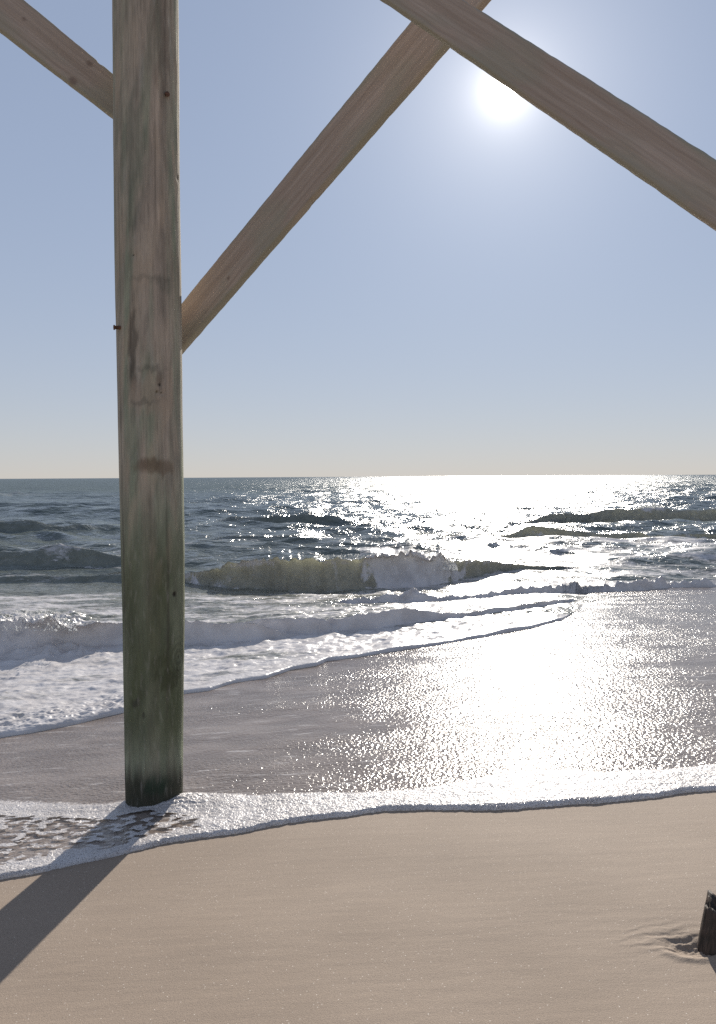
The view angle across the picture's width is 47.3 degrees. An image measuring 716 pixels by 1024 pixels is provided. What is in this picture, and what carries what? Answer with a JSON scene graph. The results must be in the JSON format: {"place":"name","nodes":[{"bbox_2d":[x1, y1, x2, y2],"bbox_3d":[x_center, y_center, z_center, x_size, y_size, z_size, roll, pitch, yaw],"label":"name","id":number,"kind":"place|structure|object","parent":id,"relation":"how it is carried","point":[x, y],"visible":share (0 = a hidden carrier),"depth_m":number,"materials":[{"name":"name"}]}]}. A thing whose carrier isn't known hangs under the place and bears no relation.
{"place":"outdoors","nodes":[
{"label":"outdoors","id":0,"kind":"place"},
{"bbox_2d":[0,786,715,1023],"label":"beach","id":1,"kind":"structure","parent":0,"point":[580,914],"depth_m":2.79,"materials":[{"name":"beige sand"}]},
{"bbox_2d":[697,890,715,955],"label":"broken stake","id":2,"kind":"object","parent":1,"relation":"on","point":[706,944],"visible":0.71,"depth_m":2.54,"materials":[{"name":"brown wood"}]},
{"bbox_2d":[0,475,715,737],"bbox_3d":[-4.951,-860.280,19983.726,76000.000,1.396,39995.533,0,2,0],"label":"sea","id":3,"kind":"structure","parent":0,"point":[267,594],"depth_m":16.27,"materials":[{"name":"liquid"}]},
{"bbox_2d":[1,503,661,630],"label":"spray","id":4,"kind":"object","parent":3,"relation":"on","point":[406,551],"visible":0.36,"depth_m":14.54,"materials":[{"name":"white liquid"}]},
{"bbox_2d":[0,579,715,871],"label":"swash water","id":5,"kind":"structure","parent":0,"point":[616,683],"depth_m":5.18,"materials":[{"name":"grey liquid"}]},
{"bbox_2d":[112,0,184,809],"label":"wooden pile","id":6,"kind":"object","parent":5,"relation":"in","point":[147,231],"visible":0.94,"depth_m":3.86,"materials":[{"name":"wood"}]},
{"bbox_2d":[0,0,112,118],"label":"brace board","id":7,"kind":"object","parent":6,"relation":"attached to","point":[33,33],"visible":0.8,"depth_m":4.00,"materials":[{"name":"wood"}]},
{"bbox_2d":[182,0,490,353],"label":"brace board","id":8,"kind":"object","parent":6,"relation":"attached to","point":[404,66],"visible":0.85,"depth_m":3.85,"materials":[{"name":"wood"}]},
{"bbox_2d":[0,764,715,879],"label":"swash foam","id":9,"kind":"object","parent":5,"relation":"on","point":[551,796],"visible":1,"depth_m":3.83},
{"bbox_2d":[0,0,715,478],"label":"sky","id":10,"kind":"structure","parent":0,"point":[482,289],"materials":[{"name":"blue"}]},
{"bbox_2d":[380,0,715,230],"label":"brace board","id":11,"kind":"object","parent":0,"point":[673,167],"visible":1,"depth_m":3.00,"materials":[{"name":"wood"}]}
]}

